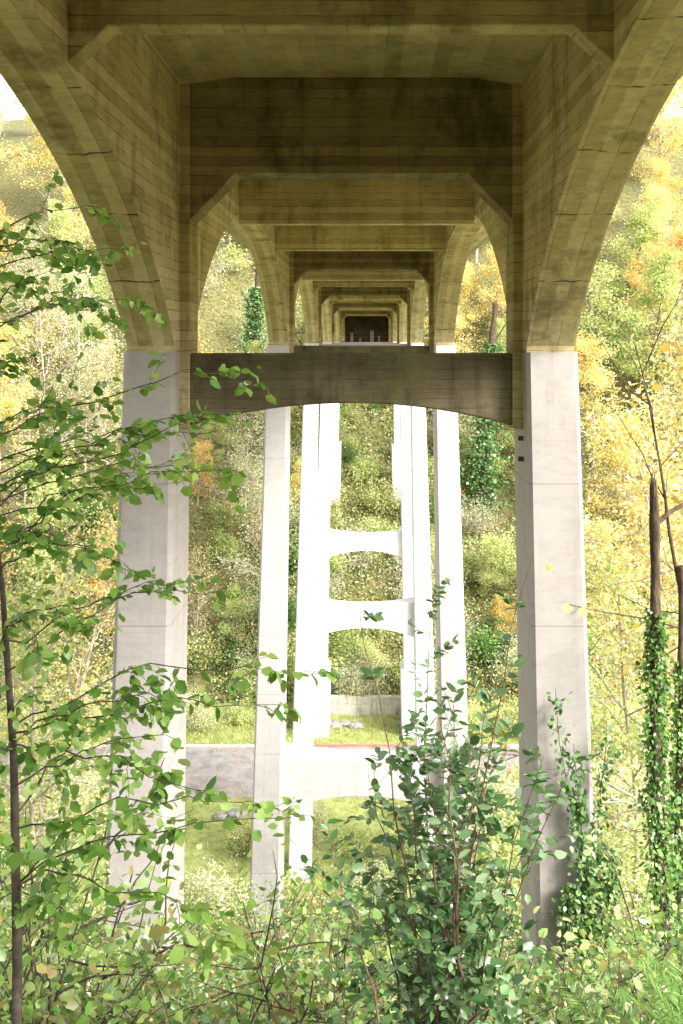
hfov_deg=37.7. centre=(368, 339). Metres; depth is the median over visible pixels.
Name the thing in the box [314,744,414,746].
kerb
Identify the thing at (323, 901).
shrub
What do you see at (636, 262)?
maple tree
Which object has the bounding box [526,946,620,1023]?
shrub
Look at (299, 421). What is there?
shrub
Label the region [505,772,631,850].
shrub
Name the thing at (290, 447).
shrub
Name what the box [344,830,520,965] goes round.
shrub
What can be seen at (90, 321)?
shrub
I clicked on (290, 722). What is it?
shrub
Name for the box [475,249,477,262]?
maple tree
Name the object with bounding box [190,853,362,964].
shrub
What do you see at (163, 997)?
shrub
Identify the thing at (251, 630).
shrub
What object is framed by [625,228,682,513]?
maple tree
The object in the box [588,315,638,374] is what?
shrub
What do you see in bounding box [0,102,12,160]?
maple tree
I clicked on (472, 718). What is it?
shrub
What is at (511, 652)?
shrub
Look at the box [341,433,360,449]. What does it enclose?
shrub
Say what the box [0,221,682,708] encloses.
slope undergrowth
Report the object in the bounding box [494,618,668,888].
alder tree
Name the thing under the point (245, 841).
shrub
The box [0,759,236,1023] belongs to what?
shrub
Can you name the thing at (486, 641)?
shrub
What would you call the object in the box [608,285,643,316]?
shrub
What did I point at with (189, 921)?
shrub
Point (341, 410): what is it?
shrub
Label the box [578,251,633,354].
alder tree
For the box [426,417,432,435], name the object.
shrub
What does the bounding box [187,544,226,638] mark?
birch tree
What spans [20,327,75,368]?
shrub
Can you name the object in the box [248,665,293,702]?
shrub
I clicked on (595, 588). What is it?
shrub
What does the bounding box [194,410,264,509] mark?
birch tree
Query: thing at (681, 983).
fern
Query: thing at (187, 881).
shrub
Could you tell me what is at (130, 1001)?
shrub
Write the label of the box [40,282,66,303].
shrub
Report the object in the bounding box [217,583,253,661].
alder tree
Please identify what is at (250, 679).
shrub
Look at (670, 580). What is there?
maple tree
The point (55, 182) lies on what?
birch tree
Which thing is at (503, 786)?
shrub
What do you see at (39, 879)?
shrub
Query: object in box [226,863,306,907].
shrub
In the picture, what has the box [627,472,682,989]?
ivy covered tree
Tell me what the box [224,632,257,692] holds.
shrub
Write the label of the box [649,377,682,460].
alder tree
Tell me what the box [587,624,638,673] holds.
shrub
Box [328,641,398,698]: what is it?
shrub
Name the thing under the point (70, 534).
birch tree
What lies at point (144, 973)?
shrub
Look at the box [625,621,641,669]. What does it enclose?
shrub
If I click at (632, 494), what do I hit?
birch tree
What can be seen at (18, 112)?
sky
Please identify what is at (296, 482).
shrub
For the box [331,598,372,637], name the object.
shrub
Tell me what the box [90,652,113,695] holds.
shrub
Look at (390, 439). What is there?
shrub
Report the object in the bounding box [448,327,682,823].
maple tree
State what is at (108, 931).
shrub
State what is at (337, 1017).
ground cover
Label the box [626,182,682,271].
maple tree
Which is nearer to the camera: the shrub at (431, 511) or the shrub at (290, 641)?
the shrub at (290, 641)
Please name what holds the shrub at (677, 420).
on the ground at (18, 202)
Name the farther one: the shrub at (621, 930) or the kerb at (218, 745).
the kerb at (218, 745)
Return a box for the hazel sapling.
[0,170,340,1023]
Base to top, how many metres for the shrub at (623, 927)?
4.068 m
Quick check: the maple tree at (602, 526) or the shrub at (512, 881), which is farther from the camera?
the maple tree at (602, 526)
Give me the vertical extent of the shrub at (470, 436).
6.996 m
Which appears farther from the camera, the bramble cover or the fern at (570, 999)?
the bramble cover
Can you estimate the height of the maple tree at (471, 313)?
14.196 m
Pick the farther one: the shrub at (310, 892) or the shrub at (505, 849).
the shrub at (505, 849)
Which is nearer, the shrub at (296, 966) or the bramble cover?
the shrub at (296, 966)
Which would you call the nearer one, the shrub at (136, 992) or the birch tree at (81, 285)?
the shrub at (136, 992)
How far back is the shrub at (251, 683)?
93.70 m
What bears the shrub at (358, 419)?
on the ground at (18, 202)
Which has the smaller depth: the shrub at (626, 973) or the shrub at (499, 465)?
the shrub at (626, 973)
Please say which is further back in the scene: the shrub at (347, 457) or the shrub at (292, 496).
the shrub at (347, 457)
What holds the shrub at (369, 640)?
on the ground at (18, 202)
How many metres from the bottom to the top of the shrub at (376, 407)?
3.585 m
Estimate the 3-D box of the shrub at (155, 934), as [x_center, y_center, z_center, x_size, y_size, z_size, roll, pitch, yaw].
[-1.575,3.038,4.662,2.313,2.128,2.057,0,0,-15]
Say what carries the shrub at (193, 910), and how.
on the ground at (18, 202)
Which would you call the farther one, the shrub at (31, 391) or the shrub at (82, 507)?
the shrub at (31, 391)
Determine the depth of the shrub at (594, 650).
96.86 m
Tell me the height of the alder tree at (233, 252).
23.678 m
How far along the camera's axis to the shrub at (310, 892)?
28.66 m
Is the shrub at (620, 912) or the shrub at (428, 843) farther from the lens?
the shrub at (428, 843)
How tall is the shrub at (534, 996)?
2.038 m
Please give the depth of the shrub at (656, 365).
119.82 m
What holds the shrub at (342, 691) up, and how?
on the ground at (18, 202)
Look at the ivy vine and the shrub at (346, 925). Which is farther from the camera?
the shrub at (346, 925)
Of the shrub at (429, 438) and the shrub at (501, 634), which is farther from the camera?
the shrub at (429, 438)
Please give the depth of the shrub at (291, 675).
93.66 m
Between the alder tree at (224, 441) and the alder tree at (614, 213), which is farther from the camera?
the alder tree at (614, 213)
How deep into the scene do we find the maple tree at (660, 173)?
148.93 m
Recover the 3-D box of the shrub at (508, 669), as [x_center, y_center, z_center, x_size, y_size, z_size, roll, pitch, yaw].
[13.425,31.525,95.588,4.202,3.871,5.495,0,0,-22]
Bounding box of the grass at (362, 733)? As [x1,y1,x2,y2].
[0,715,676,897]
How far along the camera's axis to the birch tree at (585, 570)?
95.57 m
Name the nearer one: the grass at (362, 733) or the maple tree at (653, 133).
the grass at (362, 733)
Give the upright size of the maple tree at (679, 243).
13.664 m
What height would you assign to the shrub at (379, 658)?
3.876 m
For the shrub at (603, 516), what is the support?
on the ground at (18, 202)
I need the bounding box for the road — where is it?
[0,747,672,796]
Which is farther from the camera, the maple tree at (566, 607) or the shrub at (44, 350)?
the shrub at (44, 350)
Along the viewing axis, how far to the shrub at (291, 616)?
99.08 m
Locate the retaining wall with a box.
[330,695,436,714]
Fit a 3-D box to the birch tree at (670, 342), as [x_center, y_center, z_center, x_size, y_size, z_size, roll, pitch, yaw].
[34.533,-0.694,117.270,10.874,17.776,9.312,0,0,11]
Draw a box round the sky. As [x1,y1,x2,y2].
[0,76,682,119]
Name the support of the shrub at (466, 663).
on the ground at (18, 202)
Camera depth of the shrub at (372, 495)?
110.20 m
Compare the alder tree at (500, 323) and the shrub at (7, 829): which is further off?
the alder tree at (500, 323)
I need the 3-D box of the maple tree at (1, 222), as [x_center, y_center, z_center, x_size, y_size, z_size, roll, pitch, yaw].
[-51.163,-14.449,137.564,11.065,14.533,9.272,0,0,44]
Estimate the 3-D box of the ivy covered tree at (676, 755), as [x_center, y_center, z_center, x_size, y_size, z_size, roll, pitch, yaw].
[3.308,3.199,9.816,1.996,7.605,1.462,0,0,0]
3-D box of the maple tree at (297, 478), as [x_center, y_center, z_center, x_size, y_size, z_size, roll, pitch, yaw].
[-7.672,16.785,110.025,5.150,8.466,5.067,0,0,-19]
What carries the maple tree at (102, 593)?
on the ground at (18, 202)
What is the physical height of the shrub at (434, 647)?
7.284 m
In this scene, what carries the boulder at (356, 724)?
on the ground at (18, 202)
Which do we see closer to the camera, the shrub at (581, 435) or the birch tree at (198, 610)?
the birch tree at (198, 610)
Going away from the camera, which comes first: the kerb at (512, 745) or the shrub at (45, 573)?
the kerb at (512, 745)
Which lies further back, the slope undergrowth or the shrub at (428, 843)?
the slope undergrowth
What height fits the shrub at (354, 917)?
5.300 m
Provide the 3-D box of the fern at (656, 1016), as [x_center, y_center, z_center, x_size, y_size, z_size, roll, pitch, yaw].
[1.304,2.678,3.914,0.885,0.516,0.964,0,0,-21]
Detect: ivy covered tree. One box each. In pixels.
[228,270,268,415]
[458,303,515,521]
[591,284,682,971]
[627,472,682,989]
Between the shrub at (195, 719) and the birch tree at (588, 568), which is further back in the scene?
the birch tree at (588, 568)
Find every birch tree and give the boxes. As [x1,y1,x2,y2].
[0,74,24,134]
[0,75,22,140]
[0,222,85,340]
[0,403,49,532]
[2,276,92,414]
[19,488,100,599]
[24,338,123,471]
[30,264,123,391]
[33,143,81,224]
[63,333,122,464]
[73,529,113,646]
[108,308,126,354]
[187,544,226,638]
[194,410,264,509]
[201,232,244,297]
[204,452,298,604]
[228,281,268,352]
[508,499,600,632]
[583,513,630,631]
[586,448,650,569]
[620,265,682,402]
[634,378,682,498]
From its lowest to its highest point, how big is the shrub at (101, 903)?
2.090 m
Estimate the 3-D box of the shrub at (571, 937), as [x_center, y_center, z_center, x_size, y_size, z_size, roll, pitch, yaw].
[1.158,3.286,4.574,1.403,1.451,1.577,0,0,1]
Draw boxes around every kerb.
[7,744,253,746]
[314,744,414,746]
[474,744,671,746]
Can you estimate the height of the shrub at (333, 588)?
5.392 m
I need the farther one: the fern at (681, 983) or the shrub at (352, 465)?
the shrub at (352, 465)
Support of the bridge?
on the ground at (18, 202)
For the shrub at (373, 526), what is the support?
on the ground at (18, 202)
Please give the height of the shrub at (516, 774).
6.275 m
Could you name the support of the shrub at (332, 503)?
on the ground at (18, 202)
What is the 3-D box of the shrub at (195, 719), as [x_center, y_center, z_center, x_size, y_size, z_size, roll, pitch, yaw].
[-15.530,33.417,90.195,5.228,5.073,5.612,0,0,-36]
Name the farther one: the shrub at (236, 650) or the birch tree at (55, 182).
the birch tree at (55, 182)
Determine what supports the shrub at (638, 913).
on the ground at (18, 202)
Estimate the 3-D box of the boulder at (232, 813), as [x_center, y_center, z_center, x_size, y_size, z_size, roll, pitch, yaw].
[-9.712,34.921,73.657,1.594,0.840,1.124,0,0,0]
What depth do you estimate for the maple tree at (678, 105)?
182.71 m
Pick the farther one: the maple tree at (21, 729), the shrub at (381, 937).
the maple tree at (21, 729)
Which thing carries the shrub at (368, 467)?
on the ground at (18, 202)
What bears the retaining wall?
on the ground at (18, 202)
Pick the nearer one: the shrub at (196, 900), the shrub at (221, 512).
the shrub at (196, 900)
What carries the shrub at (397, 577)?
on the ground at (18, 202)
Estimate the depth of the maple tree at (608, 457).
104.85 m
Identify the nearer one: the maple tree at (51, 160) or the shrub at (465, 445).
the shrub at (465, 445)
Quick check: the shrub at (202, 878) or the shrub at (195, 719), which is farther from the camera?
the shrub at (195, 719)
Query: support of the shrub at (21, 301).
on the ground at (18, 202)
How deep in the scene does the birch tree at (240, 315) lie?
135.71 m
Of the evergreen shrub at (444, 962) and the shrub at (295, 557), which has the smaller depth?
the evergreen shrub at (444, 962)
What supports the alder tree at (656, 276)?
on the ground at (18, 202)
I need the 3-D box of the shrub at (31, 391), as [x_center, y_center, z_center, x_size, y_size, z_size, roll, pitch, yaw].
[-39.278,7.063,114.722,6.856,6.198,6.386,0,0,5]
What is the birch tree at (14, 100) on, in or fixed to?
on the ground at (18, 202)
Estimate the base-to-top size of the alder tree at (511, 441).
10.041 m
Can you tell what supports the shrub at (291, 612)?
on the ground at (18, 202)
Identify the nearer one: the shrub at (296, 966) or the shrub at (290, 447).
the shrub at (296, 966)
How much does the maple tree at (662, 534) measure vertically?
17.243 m
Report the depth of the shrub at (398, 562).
104.17 m
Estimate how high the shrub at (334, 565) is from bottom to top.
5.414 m
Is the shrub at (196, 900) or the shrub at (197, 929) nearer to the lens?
the shrub at (197, 929)
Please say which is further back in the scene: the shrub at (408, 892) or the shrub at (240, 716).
the shrub at (240, 716)
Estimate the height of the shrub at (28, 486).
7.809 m
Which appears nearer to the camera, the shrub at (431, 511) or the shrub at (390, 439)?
the shrub at (431, 511)
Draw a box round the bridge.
[0,0,682,975]
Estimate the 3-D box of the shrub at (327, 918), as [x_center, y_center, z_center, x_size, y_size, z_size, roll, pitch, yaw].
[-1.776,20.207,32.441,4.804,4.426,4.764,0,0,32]
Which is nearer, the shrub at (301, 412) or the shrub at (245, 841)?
the shrub at (245, 841)
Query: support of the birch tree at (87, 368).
on the ground at (18, 202)
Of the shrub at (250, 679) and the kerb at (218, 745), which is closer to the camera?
the kerb at (218, 745)
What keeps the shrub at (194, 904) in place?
on the ground at (18, 202)
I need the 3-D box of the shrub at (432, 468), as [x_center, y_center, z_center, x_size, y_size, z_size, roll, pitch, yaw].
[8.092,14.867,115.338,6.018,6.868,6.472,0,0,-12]
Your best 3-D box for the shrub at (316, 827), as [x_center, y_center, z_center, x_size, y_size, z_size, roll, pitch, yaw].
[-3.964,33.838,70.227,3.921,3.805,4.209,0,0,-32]
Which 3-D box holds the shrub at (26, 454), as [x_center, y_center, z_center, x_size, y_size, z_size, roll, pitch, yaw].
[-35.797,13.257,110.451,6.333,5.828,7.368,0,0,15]
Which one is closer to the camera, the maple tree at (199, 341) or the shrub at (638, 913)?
the shrub at (638, 913)
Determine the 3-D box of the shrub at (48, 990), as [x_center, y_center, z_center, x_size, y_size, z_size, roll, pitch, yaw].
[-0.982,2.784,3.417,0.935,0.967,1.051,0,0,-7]
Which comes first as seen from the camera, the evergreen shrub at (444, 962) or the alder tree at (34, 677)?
the evergreen shrub at (444, 962)
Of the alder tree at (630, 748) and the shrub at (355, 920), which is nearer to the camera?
the alder tree at (630, 748)
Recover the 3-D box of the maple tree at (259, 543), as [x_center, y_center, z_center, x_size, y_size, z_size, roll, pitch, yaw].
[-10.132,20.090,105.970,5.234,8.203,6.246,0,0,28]
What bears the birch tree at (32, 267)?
on the ground at (18, 202)
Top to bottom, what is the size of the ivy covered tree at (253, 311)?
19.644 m
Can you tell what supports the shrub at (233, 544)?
on the ground at (18, 202)
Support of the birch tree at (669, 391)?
on the ground at (18, 202)
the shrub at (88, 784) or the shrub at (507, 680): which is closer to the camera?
the shrub at (88, 784)
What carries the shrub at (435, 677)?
on the ground at (18, 202)
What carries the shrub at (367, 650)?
on the ground at (18, 202)
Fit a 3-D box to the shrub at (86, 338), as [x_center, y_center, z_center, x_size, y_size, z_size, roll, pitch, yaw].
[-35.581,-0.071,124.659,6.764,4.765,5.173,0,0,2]
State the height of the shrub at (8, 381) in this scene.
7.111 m
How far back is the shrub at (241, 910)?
49.24 m
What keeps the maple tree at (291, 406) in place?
on the ground at (18, 202)
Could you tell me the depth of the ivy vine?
16.54 m
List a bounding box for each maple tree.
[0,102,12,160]
[0,200,20,270]
[0,319,40,469]
[0,497,191,849]
[0,504,108,837]
[1,104,67,221]
[58,186,93,248]
[77,545,116,651]
[189,440,220,504]
[198,325,213,352]
[242,504,295,548]
[252,328,301,427]
[289,456,317,511]
[424,301,488,352]
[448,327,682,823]
[457,260,491,351]
[472,245,505,324]
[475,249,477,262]
[484,506,682,902]
[486,592,516,647]
[545,375,677,678]
[574,330,638,467]
[580,377,682,817]
[582,408,653,548]
[584,516,640,657]
[613,240,680,336]
[615,464,682,599]
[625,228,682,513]
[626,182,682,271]
[628,77,682,186]
[640,155,682,241]
[646,91,676,145]
[654,222,682,320]
[662,77,682,135]
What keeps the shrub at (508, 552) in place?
on the ground at (18, 202)
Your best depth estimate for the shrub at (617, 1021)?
4.04 m
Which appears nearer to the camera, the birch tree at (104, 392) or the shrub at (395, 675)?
the shrub at (395, 675)
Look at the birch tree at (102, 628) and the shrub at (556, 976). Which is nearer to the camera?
the shrub at (556, 976)
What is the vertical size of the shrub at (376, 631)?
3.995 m
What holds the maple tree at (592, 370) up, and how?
on the ground at (18, 202)
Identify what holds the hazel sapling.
on the ground at (18, 202)
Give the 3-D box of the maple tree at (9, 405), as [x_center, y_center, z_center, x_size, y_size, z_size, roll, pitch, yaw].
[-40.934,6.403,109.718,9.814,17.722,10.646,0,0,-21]
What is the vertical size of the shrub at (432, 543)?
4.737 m
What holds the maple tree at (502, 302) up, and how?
on the ground at (18, 202)
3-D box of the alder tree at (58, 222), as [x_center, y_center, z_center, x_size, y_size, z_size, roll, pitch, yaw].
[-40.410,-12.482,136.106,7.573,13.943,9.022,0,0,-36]
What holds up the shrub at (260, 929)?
on the ground at (18, 202)
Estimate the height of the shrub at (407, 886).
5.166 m
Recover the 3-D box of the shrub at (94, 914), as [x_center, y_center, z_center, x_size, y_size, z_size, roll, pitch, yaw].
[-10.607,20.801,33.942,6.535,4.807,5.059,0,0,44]
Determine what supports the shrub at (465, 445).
on the ground at (18, 202)
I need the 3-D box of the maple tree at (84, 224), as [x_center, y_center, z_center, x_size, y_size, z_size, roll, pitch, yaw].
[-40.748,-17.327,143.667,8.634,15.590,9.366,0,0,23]
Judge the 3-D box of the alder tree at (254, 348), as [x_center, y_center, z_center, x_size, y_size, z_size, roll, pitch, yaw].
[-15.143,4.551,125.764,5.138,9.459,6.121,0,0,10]
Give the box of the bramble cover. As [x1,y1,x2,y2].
[2,885,654,994]
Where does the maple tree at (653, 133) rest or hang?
on the ground at (18, 202)
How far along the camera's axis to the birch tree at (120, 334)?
124.64 m
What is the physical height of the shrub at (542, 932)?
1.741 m
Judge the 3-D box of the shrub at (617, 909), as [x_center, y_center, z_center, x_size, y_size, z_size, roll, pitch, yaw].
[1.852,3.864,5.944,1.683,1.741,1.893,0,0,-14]
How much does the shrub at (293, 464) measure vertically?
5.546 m
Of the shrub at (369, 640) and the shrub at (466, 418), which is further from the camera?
the shrub at (466, 418)
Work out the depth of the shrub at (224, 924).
35.65 m
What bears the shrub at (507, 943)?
on the ground at (18, 202)
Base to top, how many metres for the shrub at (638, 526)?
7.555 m
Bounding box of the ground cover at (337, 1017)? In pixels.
[0,945,682,1023]
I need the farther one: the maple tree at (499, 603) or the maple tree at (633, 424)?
the maple tree at (499, 603)
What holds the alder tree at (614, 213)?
on the ground at (18, 202)
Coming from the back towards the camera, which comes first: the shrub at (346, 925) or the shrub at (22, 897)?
the shrub at (346, 925)
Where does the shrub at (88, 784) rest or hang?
on the ground at (18, 202)
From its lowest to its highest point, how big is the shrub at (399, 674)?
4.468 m
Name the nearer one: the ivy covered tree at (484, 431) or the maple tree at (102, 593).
the maple tree at (102, 593)
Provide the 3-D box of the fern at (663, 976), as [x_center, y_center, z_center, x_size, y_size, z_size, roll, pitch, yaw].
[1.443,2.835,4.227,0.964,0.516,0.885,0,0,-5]
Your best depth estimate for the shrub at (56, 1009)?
3.65 m
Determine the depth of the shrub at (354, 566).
104.41 m
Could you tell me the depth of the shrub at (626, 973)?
5.15 m
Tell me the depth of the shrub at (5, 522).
105.11 m
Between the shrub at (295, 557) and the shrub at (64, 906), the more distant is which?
the shrub at (295, 557)
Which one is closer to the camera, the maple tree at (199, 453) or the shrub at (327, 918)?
the shrub at (327, 918)
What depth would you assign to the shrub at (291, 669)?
94.41 m
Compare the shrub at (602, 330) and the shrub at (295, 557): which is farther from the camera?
the shrub at (602, 330)
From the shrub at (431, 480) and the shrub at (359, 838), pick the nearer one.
the shrub at (359, 838)
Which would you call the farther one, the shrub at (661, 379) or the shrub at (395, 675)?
the shrub at (661, 379)
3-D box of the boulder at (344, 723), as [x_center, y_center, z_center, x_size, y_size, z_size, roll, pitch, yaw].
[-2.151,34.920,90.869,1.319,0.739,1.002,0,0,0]
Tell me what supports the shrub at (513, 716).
on the ground at (18, 202)
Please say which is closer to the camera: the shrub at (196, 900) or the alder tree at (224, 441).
the shrub at (196, 900)
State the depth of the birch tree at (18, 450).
105.18 m
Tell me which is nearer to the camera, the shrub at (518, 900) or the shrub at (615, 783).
the shrub at (518, 900)
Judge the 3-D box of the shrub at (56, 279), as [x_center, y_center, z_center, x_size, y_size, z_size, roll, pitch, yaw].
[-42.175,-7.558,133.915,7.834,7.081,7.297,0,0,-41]
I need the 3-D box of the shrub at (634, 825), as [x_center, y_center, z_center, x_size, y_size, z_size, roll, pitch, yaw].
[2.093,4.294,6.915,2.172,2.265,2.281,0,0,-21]
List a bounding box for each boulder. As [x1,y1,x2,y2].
[212,812,226,819]
[226,808,247,817]
[330,720,341,728]
[340,720,350,726]
[347,721,363,728]
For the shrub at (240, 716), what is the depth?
90.87 m
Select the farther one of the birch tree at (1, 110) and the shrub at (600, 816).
the birch tree at (1, 110)
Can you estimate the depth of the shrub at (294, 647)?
95.78 m
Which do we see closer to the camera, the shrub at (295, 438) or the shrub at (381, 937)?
the shrub at (381, 937)
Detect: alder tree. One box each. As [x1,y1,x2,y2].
[0,545,112,912]
[3,441,113,638]
[42,198,101,280]
[214,235,255,274]
[214,415,241,459]
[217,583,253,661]
[245,340,266,352]
[471,532,513,605]
[486,316,505,352]
[491,424,514,468]
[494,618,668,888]
[507,525,678,932]
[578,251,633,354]
[592,199,671,321]
[599,244,682,413]
[609,205,621,225]
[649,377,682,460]
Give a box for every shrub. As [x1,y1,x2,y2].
[0,363,30,397]
[0,375,51,422]
[0,504,18,541]
[0,728,255,1023]
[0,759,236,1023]
[0,767,227,1023]
[0,776,181,1001]
[0,777,182,1010]
[0,798,105,961]
[0,804,49,940]
[0,845,127,959]
[1,859,64,939]
[2,284,59,312]
[5,461,71,503]
[5,868,97,947]
[8,437,72,475]
[11,969,117,1023]
[19,753,109,842]
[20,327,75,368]
[20,565,70,595]
[24,264,73,302]
[26,497,88,532]
[27,868,103,953]
[29,989,152,1023]
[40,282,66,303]
[57,479,118,536]
[61,887,103,952]
[63,269,113,303]
[64,323,111,351]
[65,308,106,338]
[65,894,228,1023]
[87,985,246,1023]
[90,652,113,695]
[91,895,233,943]
[94,872,245,958]
[97,648,113,672]
[108,905,365,1023]
[145,796,483,1023]
[155,841,585,1023]
[179,854,372,1023]
[183,892,217,961]
[184,857,249,922]
[184,867,199,896]
[184,888,214,932]
[184,899,219,952]
[186,685,223,733]
[187,622,241,674]
[187,630,204,663]
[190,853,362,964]
[190,888,253,959]
[195,874,339,969]
[197,524,254,572]
[202,498,247,530]
[206,657,256,705]
[210,885,296,935]
[214,625,253,674]
[216,605,294,658]
[217,590,258,644]
[217,810,288,859]
[221,895,299,948]
[223,696,254,727]
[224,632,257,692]
[224,654,256,700]
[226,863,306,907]
[232,908,313,957]
[241,493,299,546]
[248,566,296,632]
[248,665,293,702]
[251,430,300,469]
[252,587,296,632]
[253,489,299,537]
[260,879,363,965]
[262,445,300,478]
[276,858,422,962]
[286,704,292,729]
[286,799,343,851]
[287,625,332,663]
[287,633,333,664]
[287,646,335,693]
[287,651,294,688]
[288,509,335,577]
[289,470,317,501]
[289,508,353,547]
[290,405,319,441]
[290,422,301,449]
[291,404,319,424]
[295,563,349,598]
[297,491,352,529]
[300,562,601,1023]
[300,815,613,1023]
[300,865,370,931]
[302,883,395,963]
[318,403,349,424]
[318,412,345,436]
[319,876,415,957]
[320,877,422,971]
[328,628,372,681]
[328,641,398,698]
[329,517,383,585]
[329,551,370,578]
[330,819,393,862]
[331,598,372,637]
[331,659,382,705]
[334,513,399,564]
[338,634,382,662]
[339,841,403,916]
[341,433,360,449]
[341,439,361,463]
[341,451,391,490]
[344,635,378,669]
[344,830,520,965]
[345,458,359,474]
[346,409,367,425]
[346,473,400,521]
[357,643,398,678]
[360,628,389,640]
[364,515,393,531]
[364,849,431,931]
[366,553,434,596]
[367,403,384,411]
[371,872,432,924]
[376,548,434,575]
[379,432,432,454]
[384,658,400,692]
[389,868,520,965]
[391,620,486,670]
[391,652,436,707]
[391,659,436,690]
[394,489,434,533]
[395,484,433,514]
[397,636,496,693]
[400,841,605,965]
[402,819,485,878]
[405,936,631,1023]
[412,834,638,963]
[426,409,474,437]
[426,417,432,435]
[426,424,432,451]
[427,421,477,462]
[427,455,465,480]
[428,454,467,482]
[428,471,461,498]
[429,523,434,554]
[432,429,475,467]
[432,603,497,653]
[458,418,495,458]
[459,888,521,970]
[461,492,514,538]
[462,450,514,479]
[462,541,504,587]
[465,526,515,581]
[465,548,516,587]
[465,605,517,682]
[467,698,510,739]
[470,761,519,844]
[472,811,520,911]
[478,633,517,691]
[480,619,516,649]
[480,759,518,824]
[486,693,518,737]
[487,879,682,1023]
[491,653,517,685]
[495,648,517,697]
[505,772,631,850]
[507,617,517,674]
[514,868,643,952]
[516,807,682,1023]
[520,896,652,954]
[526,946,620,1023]
[538,802,682,1021]
[551,907,682,1023]
[566,832,682,977]
[569,878,653,967]
[575,323,598,360]
[578,355,614,389]
[579,1013,628,1023]
[580,317,626,341]
[580,430,597,457]
[583,503,637,543]
[585,569,613,605]
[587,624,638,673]
[587,631,612,667]
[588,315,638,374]
[592,749,671,835]
[599,899,632,954]
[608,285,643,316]
[608,494,665,561]
[612,867,651,954]
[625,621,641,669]
[627,350,675,380]
[651,359,682,390]
[667,401,682,432]
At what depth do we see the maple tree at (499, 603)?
97.33 m
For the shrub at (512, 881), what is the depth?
23.43 m
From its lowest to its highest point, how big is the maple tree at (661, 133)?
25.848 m
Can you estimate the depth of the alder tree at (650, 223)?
130.79 m
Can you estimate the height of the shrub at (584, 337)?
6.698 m
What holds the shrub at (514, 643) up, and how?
on the ground at (18, 202)
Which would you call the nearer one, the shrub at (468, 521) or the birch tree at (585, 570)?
the birch tree at (585, 570)
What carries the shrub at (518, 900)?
on the ground at (18, 202)
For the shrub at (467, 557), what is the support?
on the ground at (18, 202)
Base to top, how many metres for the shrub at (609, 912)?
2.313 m
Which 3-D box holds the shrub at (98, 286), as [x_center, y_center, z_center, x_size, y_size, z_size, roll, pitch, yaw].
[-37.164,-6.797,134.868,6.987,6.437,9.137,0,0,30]
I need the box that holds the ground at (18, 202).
[0,118,682,1023]
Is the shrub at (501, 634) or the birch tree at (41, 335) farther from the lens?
the birch tree at (41, 335)
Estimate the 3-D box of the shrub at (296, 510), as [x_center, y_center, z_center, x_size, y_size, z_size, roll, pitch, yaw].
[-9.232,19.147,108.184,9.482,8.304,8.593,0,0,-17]
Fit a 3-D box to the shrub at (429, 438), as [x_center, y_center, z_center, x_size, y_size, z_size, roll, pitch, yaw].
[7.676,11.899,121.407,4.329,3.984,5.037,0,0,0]
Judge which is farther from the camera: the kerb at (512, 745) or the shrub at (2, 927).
the kerb at (512, 745)
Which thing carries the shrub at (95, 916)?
on the ground at (18, 202)
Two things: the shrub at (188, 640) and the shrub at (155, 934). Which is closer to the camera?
the shrub at (155, 934)
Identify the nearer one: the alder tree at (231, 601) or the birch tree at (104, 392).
the alder tree at (231, 601)
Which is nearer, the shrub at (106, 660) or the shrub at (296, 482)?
the shrub at (106, 660)
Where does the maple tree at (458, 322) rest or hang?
on the ground at (18, 202)
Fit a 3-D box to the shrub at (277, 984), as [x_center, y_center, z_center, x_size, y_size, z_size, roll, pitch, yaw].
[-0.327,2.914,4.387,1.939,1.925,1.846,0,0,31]
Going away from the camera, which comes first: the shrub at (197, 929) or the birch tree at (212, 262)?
the shrub at (197, 929)
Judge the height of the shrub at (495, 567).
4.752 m
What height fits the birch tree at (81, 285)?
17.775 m
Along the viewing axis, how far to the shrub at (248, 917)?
43.34 m
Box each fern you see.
[549,934,682,1023]
[599,938,682,1023]
[617,926,682,1023]
[621,947,682,1010]
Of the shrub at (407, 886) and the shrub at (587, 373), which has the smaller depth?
the shrub at (407, 886)
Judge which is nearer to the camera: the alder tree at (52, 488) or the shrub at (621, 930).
the shrub at (621, 930)
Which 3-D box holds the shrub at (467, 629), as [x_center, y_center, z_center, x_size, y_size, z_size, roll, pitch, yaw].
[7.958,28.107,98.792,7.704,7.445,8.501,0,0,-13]
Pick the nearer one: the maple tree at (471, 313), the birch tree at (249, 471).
the birch tree at (249, 471)
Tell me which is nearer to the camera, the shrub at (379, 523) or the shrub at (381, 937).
the shrub at (381, 937)
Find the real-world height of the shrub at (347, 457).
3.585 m
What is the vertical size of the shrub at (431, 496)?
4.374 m
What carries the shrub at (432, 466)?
on the ground at (18, 202)
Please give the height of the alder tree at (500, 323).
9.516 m
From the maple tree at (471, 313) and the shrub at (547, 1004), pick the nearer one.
the shrub at (547, 1004)
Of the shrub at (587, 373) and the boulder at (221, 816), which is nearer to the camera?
the boulder at (221, 816)
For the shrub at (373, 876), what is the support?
on the ground at (18, 202)
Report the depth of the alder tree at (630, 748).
27.09 m
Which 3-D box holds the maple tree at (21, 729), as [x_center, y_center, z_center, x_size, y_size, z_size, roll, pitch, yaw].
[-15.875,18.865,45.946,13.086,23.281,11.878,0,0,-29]
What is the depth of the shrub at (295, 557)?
103.79 m

